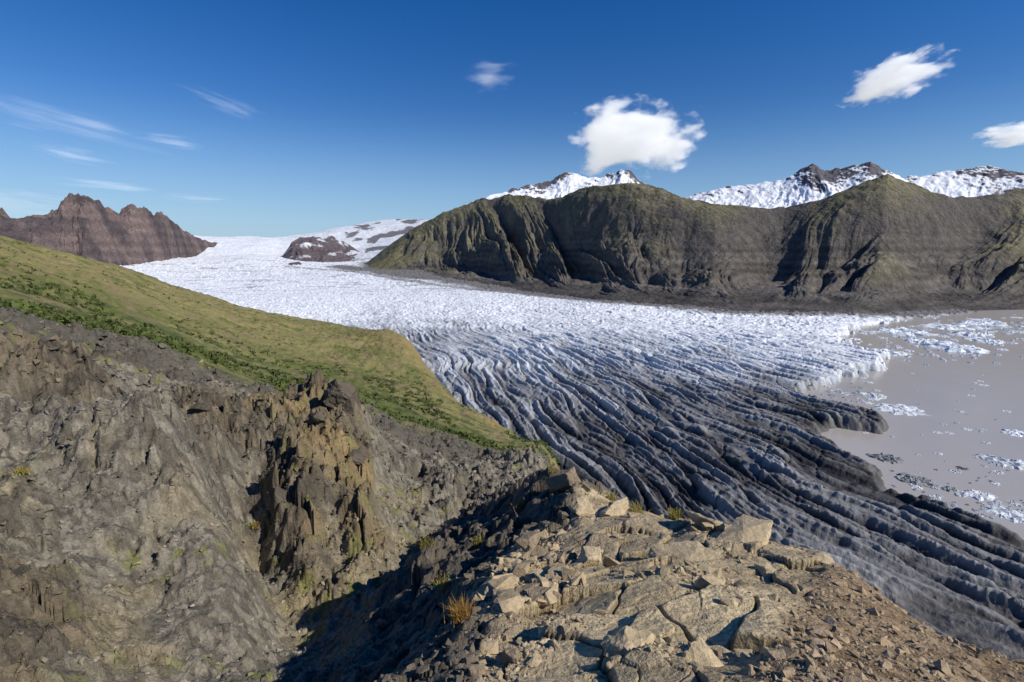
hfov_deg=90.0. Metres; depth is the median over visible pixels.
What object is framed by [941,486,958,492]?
iceberg
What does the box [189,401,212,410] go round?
tuff outcrop
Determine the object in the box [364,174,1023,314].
green mountain ridge
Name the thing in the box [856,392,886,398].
iceberg
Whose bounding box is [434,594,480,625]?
grass tuft
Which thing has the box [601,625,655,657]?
boulder
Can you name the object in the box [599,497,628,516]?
boulder
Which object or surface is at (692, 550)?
boulder
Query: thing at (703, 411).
glacier
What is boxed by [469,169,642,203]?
snowcapped peak
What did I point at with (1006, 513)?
iceberg
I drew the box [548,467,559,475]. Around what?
grass tuft
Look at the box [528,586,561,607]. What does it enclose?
boulder
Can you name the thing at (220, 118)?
sky
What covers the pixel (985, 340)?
iceberg
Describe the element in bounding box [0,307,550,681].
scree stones
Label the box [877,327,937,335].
iceberg
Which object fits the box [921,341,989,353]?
iceberg
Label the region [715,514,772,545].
boulder
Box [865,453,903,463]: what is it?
iceberg
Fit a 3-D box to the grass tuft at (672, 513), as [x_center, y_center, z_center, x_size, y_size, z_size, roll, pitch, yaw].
[3.538,3.714,11.033,0.643,0.208,0.501,4,10,25]
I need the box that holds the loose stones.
[355,467,1023,681]
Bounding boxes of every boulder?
[468,664,492,676]
[502,647,518,664]
[515,531,540,550]
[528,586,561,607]
[545,467,580,492]
[569,496,594,515]
[578,546,601,565]
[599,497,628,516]
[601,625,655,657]
[646,540,720,564]
[685,509,730,530]
[689,637,723,666]
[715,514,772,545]
[754,562,783,580]
[759,645,772,656]
[806,550,834,565]
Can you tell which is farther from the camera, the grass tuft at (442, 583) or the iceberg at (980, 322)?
the iceberg at (980, 322)
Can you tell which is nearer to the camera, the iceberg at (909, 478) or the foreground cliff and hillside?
the foreground cliff and hillside
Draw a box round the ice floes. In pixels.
[821,314,1023,522]
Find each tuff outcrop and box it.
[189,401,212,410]
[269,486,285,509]
[307,410,324,423]
[323,379,356,415]
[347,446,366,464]
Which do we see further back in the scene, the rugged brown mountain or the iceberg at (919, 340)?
the rugged brown mountain
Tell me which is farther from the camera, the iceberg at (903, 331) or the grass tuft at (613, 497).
the iceberg at (903, 331)
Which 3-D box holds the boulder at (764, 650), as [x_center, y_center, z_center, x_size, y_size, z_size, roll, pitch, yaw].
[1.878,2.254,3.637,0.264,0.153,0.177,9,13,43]
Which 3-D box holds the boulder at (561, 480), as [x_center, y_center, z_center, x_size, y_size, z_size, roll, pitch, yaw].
[1.418,3.776,13.692,1.081,0.803,0.476,8,12,39]
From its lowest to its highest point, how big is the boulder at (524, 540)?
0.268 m
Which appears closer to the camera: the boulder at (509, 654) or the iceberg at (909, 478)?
the boulder at (509, 654)
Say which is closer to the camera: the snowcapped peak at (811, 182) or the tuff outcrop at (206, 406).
the tuff outcrop at (206, 406)
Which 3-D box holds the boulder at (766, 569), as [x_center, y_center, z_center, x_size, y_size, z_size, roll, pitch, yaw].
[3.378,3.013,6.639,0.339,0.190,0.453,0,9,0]
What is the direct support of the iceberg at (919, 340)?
on the lake
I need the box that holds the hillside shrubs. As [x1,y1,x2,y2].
[0,239,560,466]
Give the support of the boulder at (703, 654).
on the foreground cliff and hillside
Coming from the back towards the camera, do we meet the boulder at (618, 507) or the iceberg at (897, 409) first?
the iceberg at (897, 409)
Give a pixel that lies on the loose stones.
(501, 591)
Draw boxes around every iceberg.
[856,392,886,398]
[864,347,906,355]
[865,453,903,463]
[874,403,926,415]
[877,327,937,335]
[894,473,935,486]
[904,337,952,343]
[917,323,980,329]
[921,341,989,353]
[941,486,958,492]
[953,330,993,337]
[959,320,1007,325]
[961,489,994,500]
[969,338,1004,343]
[972,454,1023,469]
[984,505,1023,522]
[1001,428,1023,436]
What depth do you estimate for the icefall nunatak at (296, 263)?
5564.64 m
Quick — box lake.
[533,294,1023,539]
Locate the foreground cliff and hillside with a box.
[0,235,1023,681]
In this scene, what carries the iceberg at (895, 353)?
on the lake
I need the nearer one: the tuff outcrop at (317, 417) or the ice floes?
the tuff outcrop at (317, 417)
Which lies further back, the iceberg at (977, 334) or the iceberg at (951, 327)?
the iceberg at (951, 327)
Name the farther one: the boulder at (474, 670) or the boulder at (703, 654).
the boulder at (474, 670)
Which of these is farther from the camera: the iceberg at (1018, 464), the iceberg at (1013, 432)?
the iceberg at (1013, 432)
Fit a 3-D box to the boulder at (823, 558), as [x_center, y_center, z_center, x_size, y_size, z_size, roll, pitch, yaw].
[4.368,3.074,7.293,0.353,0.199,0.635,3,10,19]
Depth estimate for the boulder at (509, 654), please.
4.29 m
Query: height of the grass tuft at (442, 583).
0.208 m
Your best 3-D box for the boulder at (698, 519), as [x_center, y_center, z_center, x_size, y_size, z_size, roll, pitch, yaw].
[3.509,3.277,9.140,0.601,0.501,0.923,-3,10,-16]
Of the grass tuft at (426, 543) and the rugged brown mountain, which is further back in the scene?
the rugged brown mountain
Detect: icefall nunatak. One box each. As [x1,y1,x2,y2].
[282,236,360,261]
[288,261,301,264]
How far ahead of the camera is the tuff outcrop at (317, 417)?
21.50 m
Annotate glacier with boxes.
[119,219,1023,659]
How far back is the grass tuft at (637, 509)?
10.88 m
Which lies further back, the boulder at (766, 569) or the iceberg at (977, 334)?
the iceberg at (977, 334)
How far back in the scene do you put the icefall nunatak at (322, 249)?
6757.39 m
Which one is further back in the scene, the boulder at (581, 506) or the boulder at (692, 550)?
the boulder at (581, 506)
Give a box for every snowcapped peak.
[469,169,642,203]
[686,162,1023,208]
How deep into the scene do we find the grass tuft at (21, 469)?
13.33 m
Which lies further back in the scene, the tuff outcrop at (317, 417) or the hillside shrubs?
the hillside shrubs
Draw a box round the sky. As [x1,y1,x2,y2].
[0,0,1023,237]
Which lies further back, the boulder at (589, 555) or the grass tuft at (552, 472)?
the grass tuft at (552, 472)
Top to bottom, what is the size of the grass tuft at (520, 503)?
0.207 m
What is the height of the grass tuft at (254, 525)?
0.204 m
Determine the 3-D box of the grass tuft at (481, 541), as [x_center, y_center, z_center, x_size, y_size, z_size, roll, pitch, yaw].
[-0.842,4.903,12.563,0.561,0.207,0.535,8,13,41]
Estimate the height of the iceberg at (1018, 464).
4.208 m
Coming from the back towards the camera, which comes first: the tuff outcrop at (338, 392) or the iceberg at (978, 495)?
the iceberg at (978, 495)
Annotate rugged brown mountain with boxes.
[0,193,216,265]
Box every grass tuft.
[0,464,31,477]
[247,520,264,528]
[417,533,438,549]
[431,571,451,593]
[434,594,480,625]
[467,533,484,546]
[511,498,527,510]
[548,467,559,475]
[603,489,617,500]
[628,499,648,512]
[662,507,687,519]
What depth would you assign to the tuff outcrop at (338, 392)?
24.54 m

